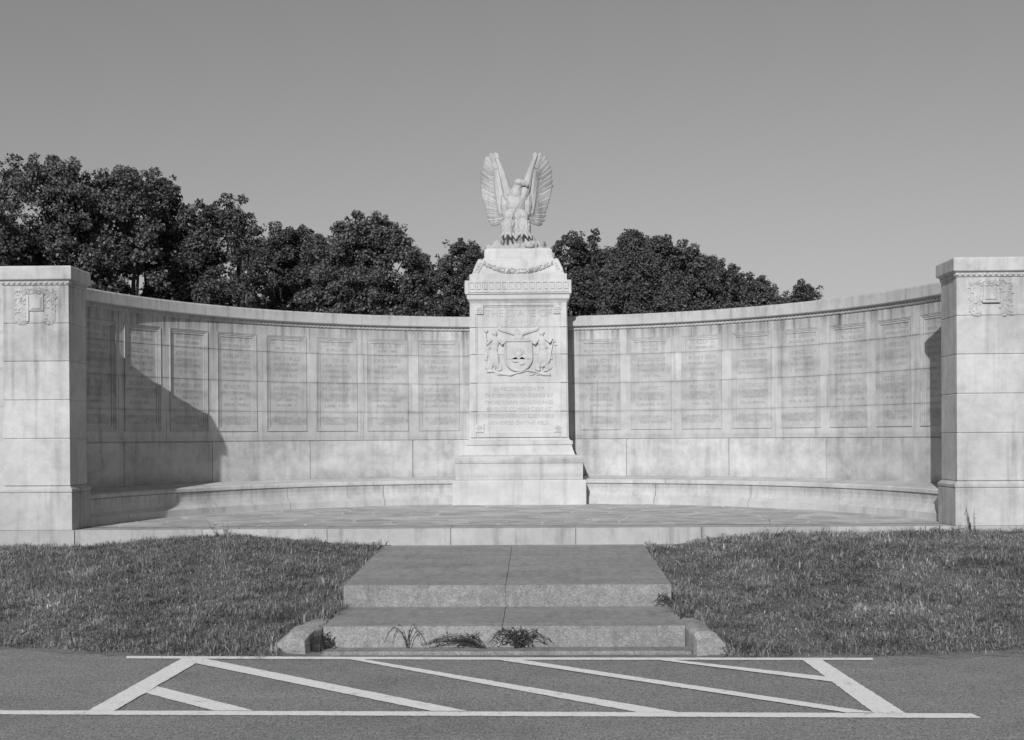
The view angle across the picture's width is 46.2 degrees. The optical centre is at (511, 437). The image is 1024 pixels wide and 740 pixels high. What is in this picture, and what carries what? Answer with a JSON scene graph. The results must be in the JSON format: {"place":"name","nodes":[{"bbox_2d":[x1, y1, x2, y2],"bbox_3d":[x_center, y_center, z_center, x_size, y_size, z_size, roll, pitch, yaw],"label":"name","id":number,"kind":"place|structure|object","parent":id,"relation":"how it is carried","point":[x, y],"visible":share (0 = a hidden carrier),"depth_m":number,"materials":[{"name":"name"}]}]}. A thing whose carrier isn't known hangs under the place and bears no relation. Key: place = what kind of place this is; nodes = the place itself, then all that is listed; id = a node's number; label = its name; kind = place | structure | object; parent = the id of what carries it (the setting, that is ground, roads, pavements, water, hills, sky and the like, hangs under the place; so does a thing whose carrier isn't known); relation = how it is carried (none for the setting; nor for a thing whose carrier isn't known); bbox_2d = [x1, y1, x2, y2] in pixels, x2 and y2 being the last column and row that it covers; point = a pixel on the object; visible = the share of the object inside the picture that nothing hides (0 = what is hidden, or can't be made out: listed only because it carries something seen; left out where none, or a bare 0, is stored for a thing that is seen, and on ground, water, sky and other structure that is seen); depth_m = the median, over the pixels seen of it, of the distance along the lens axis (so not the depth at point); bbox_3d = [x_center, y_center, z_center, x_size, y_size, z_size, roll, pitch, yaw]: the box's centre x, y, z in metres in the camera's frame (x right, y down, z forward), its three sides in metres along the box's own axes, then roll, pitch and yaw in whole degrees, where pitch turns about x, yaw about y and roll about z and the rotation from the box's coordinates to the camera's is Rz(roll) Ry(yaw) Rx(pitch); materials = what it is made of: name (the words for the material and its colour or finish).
{"place":"outdoors","nodes":[
{"label":"outdoors","id":0,"kind":"place"},
{"bbox_2d":[344,544,671,606],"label":"walkway","id":1,"kind":"structure","parent":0,"point":[504,575],"depth_m":10.42,"materials":[{"name":"concrete"}]},
{"bbox_2d":[0,649,1023,739],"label":"road","id":2,"kind":"structure","parent":0,"point":[989,690],"depth_m":7.37,"materials":[{"name":"grey asphalt"}]},
{"bbox_2d":[0,656,980,717],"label":"road marking","id":3,"kind":"object","parent":2,"relation":"on","point":[876,705],"visible":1,"depth_m":7.41,"materials":[{"name":"paint"}]},
{"bbox_2d":[321,646,691,654],"bbox_3d":[-0.042,1.605,8.933,2.730,0.070,0.200,0,0,1],"label":"gutter","id":4,"kind":"object","parent":2,"relation":"on","point":[510,651],"visible":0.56,"depth_m":8.86,"materials":[{"name":"concrete"}]},
{"bbox_2d":[384,624,423,647],"bbox_3d":[-0.801,1.485,9.017,0.318,0.201,0.072,0,0,14],"label":"weed","id":5,"kind":"object","parent":4,"relation":"on","point":[407,645],"visible":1,"depth_m":9.00,"materials":[{"name":"grey plant"}]},
{"bbox_2d":[421,632,486,648],"bbox_3d":[-0.436,1.512,8.917,0.507,0.147,0.219,0,0,1],"label":"weed","id":6,"kind":"object","parent":4,"relation":"on","point":[471,641],"visible":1,"depth_m":8.96,"materials":[{"name":"grey plant"}]},
{"bbox_2d":[485,626,549,647],"bbox_3d":[0.057,1.488,8.950,0.524,0.187,0.209,0,0,1],"label":"weed","id":7,"kind":"object","parent":4,"relation":"on","point":[517,643],"visible":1,"depth_m":8.95,"materials":[{"name":"grey plant"}]},
{"bbox_2d":[0,644,1023,660],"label":"verge","id":8,"kind":"structure","parent":2,"relation":"on","point":[832,655],"depth_m":8.80,"materials":[{"name":"grey concrete"}]},
{"bbox_2d":[307,631,332,651],"bbox_3d":[-1.428,1.512,8.928,0.196,0.159,0.093,0,0,1],"label":"weed","id":9,"kind":"object","parent":8,"relation":"on","point":[322,644],"visible":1,"depth_m":8.93,"materials":[{"name":"grey plant"}]},
{"bbox_2d":[0,524,1023,657],"bbox_3d":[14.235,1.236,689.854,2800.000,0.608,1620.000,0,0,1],"label":"ground","id":10,"kind":"structure","parent":0,"point":[756,576],"depth_m":10.45,"materials":[{"name":"plant"}]},
{"bbox_2d":[0,197,31,265],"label":"broadleaf tree","id":11,"kind":"object","parent":10,"relation":"on","point":[12,240],"visible":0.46,"depth_m":31.06,"materials":[{"name":"black plant"}]},
{"bbox_2d":[0,265,90,547],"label":"stone pier","id":12,"kind":"structure","parent":10,"relation":"on","point":[45,494],"depth_m":12.78,"materials":[{"name":"stone"}]},
{"bbox_2d":[0,152,117,292],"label":"broadleaf tree","id":13,"kind":"object","parent":10,"relation":"on","point":[61,186],"visible":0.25,"depth_m":32.88,"materials":[{"name":"grey plant"}]},
{"bbox_2d":[50,164,170,295],"bbox_3d":[-11.728,-3.222,34.269,3.503,9.273,3.280,0,0,-27],"label":"broadleaf tree","id":14,"kind":"object","parent":10,"relation":"on","point":[119,257],"visible":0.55,"depth_m":33.83,"materials":[{"name":"grey plant"}]},
{"bbox_2d":[113,167,196,302],"bbox_3d":[-10.652,-3.409,36.176,2.500,9.673,2.474,0,0,-43],"label":"broadleaf tree","id":15,"kind":"object","parent":10,"relation":"on","point":[168,202],"visible":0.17,"depth_m":35.91,"materials":[{"name":"grey plant"}]},
{"bbox_2d":[140,225,226,305],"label":"broadleaf tree","id":16,"kind":"object","parent":10,"relation":"on","point":[187,273],"visible":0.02,"depth_m":46.82,"materials":[{"name":"black plant"}]},
{"bbox_2d":[0,529,406,661],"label":"grass","id":17,"kind":"structure","parent":10,"relation":"on","point":[279,601],"depth_m":10.50,"materials":[{"name":"plant"}]},
{"bbox_2d":[155,193,273,308],"bbox_3d":[-8.831,-2.973,36.138,3.576,8.728,3.333,0,0,1],"label":"broadleaf tree","id":18,"kind":"object","parent":10,"relation":"on","point":[203,260],"visible":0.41,"depth_m":35.82,"materials":[{"name":"grey plant"}]},
{"bbox_2d":[208,521,239,536],"bbox_3d":[-3.035,1.002,12.676,0.291,0.266,0.274,0,0,1],"label":"weed","id":19,"kind":"object","parent":10,"relation":"on","point":[223,530],"visible":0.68,"depth_m":12.68,"materials":[{"name":"grey plant"}]},
{"bbox_2d":[222,233,292,309],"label":"broadleaf tree","id":20,"kind":"object","parent":10,"relation":"on","point":[233,274],"visible":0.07,"depth_m":47.85,"materials":[{"name":"grey plant"}]},
{"bbox_2d":[244,221,334,310],"bbox_3d":[-7.225,-2.924,40.108,3.594,8.664,2.937,0,0,1],"label":"broadleaf tree","id":21,"kind":"object","parent":10,"relation":"on","point":[294,265],"visible":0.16,"depth_m":39.78,"materials":[{"name":"grey plant"}]},
{"bbox_2d":[276,619,328,653],"bbox_3d":[-1.597,1.545,9.244,0.311,0.230,0.627,0,0,10],"label":"curb stone","id":22,"kind":"object","parent":10,"relation":"on","point":[291,641],"visible":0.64,"depth_m":8.97,"materials":[{"name":"stone"}]},
{"bbox_2d":[312,636,324,651],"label":"soil","id":23,"kind":"structure","parent":10,"relation":"on","point":[315,649],"depth_m":9.01,"materials":[{"name":"black soil"}]},
{"bbox_2d":[288,233,365,309],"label":"broadleaf tree","id":24,"kind":"object","parent":10,"relation":"on","point":[327,237],"depth_m":46.87,"materials":[{"name":"black plant"}]},
{"bbox_2d":[292,209,442,316],"bbox_3d":[-4.469,-2.899,38.185,4.124,8.551,4.070,0,0,33],"label":"broadleaf tree","id":25,"kind":"object","parent":10,"relation":"on","point":[345,289],"visible":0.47,"depth_m":37.58,"materials":[{"name":"grey plant"}]},
{"bbox_2d":[393,253,453,316],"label":"broadleaf tree","id":26,"kind":"object","parent":10,"relation":"on","point":[432,278],"visible":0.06,"depth_m":47.57,"materials":[{"name":"grey plant"}]},
{"bbox_2d":[426,237,483,316],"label":"broadleaf tree","id":27,"kind":"object","parent":10,"relation":"on","point":[456,303],"visible":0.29,"depth_m":47.47,"materials":[{"name":"grey plant"}]},
{"bbox_2d":[323,606,684,647],"bbox_3d":[-0.050,1.529,9.526,2.720,0.242,1.025,0,0,1],"label":"step","id":28,"kind":"object","parent":10,"relation":"on","point":[598,626],"visible":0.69,"depth_m":9.04,"materials":[{"name":"stone"}]},
{"bbox_2d":[75,523,953,545],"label":"terrace","id":29,"kind":"structure","parent":10,"relation":"on","point":[531,535],"depth_m":12.68,"materials":[{"name":"stone"}]},
{"bbox_2d":[0,281,469,488],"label":"curved wall","id":30,"kind":"structure","parent":29,"relation":"on","point":[181,392],"depth_m":16.56,"materials":[{"name":"stone"}]},
{"bbox_2d":[90,504,939,526],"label":"paving","id":31,"kind":"structure","parent":29,"relation":"on","point":[467,515],"depth_m":14.39,"materials":[{"name":"grey stone"}]},
{"bbox_2d":[90,476,455,525],"bbox_3d":[-3.241,0.790,15.738,1.441,0.420,6.238,0,0,44],"label":"stone bench","id":32,"kind":"object","parent":31,"relation":"on","point":[116,504],"visible":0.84,"depth_m":16.01,"materials":[{"name":"stone"}]},
{"bbox_2d":[452,248,585,504],"bbox_3d":[0.109,-0.908,17.852,1.900,3.755,1.700,0,0,1],"label":"pedestal","id":33,"kind":"object","parent":31,"relation":"on","point":[519,448],"visible":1,"depth_m":17.23,"materials":[{"name":"stone"}]},
{"bbox_2d":[480,152,552,248],"bbox_3d":[0.064,-3.471,17.752,1.101,1.553,0.598,0,0,1],"label":"eagle statue","id":34,"kind":"object","parent":33,"relation":"on","point":[517,208],"visible":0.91,"depth_m":17.74,"materials":[{"name":"stone"}]},
{"bbox_2d":[583,475,938,520],"bbox_3d":[3.388,0.749,15.598,1.441,0.420,6.238,0,0,-42],"label":"stone bench","id":35,"kind":"object","parent":31,"relation":"on","point":[916,500],"visible":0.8,"depth_m":15.92,"materials":[{"name":"stone"}]},
{"bbox_2d":[567,282,942,482],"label":"curved wall","id":36,"kind":"structure","parent":29,"relation":"on","point":[848,387],"depth_m":16.49,"materials":[{"name":"stone"}]},
{"bbox_2d":[551,227,614,315],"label":"broadleaf tree","id":37,"kind":"object","parent":10,"relation":"on","point":[583,293],"visible":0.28,"depth_m":45.51,"materials":[{"name":"grey plant"}]},
{"bbox_2d":[571,245,613,312],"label":"broadleaf tree","id":38,"kind":"object","parent":10,"relation":"on","point":[606,250],"visible":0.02,"depth_m":51.79,"materials":[{"name":"black plant"}]},
{"bbox_2d":[592,228,680,314],"bbox_3d":[3.913,-2.675,37.791,4.773,7.901,4.687,0,0,1],"label":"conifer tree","id":39,"kind":"object","parent":10,"relation":"on","point":[631,275],"visible":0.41,"depth_m":37.42,"materials":[{"name":"grey plant"}]},
{"bbox_2d":[650,593,673,606],"bbox_3d":[1.234,1.338,9.940,0.213,0.120,0.084,0,0,-9],"label":"weed","id":40,"kind":"object","parent":10,"relation":"on","point":[667,599],"visible":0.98,"depth_m":9.92,"materials":[{"name":"grey plant"}]},
{"bbox_2d":[622,232,731,311],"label":"broadleaf tree","id":41,"kind":"object","parent":10,"relation":"on","point":[685,287],"visible":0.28,"depth_m":44.50,"materials":[{"name":"grey plant"}]},
{"bbox_2d":[681,618,726,655],"bbox_3d":[1.444,1.521,9.080,0.285,0.239,0.684,0,0,1],"label":"curb stone","id":42,"kind":"object","parent":10,"relation":"on","point":[702,639],"visible":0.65,"depth_m":8.80,"materials":[{"name":"stone"}]},
{"bbox_2d":[684,253,736,302],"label":"broadleaf tree","id":43,"kind":"object","parent":10,"relation":"on","point":[716,258],"visible":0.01,"depth_m":51.21,"materials":[{"name":"black plant"}]},
{"bbox_2d":[689,253,753,309],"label":"broadleaf tree","id":44,"kind":"object","parent":10,"relation":"on","point":[732,277],"visible":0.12,"depth_m":45.46,"materials":[{"name":"grey plant"}]},
{"bbox_2d":[727,273,756,302],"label":"broadleaf tree","id":45,"kind":"object","parent":10,"relation":"on","point":[742,274],"visible":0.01,"depth_m":51.77,"materials":[{"name":"black plant"}]},
{"bbox_2d":[735,271,792,305],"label":"broadleaf tree","id":46,"kind":"object","parent":10,"relation":"on","point":[765,293],"visible":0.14,"depth_m":46.47,"materials":[{"name":"grey plant"}]},
{"bbox_2d":[782,278,823,302],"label":"broadleaf tree","id":47,"kind":"object","parent":10,"relation":"on","point":[804,292],"visible":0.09,"depth_m":49.54,"materials":[{"name":"grey plant"}]},
{"bbox_2d":[965,508,975,532],"bbox_3d":[4.802,0.891,12.526,0.125,0.382,0.136,0,0,34],"label":"weed","id":48,"kind":"object","parent":10,"relation":"on","point":[969,521],"visible":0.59,"depth_m":12.51,"materials":[{"name":"grey plant"}]},
{"bbox_2d":[936,257,1023,532],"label":"stone pier","id":49,"kind":"structure","parent":10,"relation":"on","point":[982,361],"depth_m":12.57,"materials":[{"name":"stone"}]},
{"bbox_2d":[0,0,1023,312],"label":"sky","id":50,"kind":"structure","parent":0,"point":[847,148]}
]}

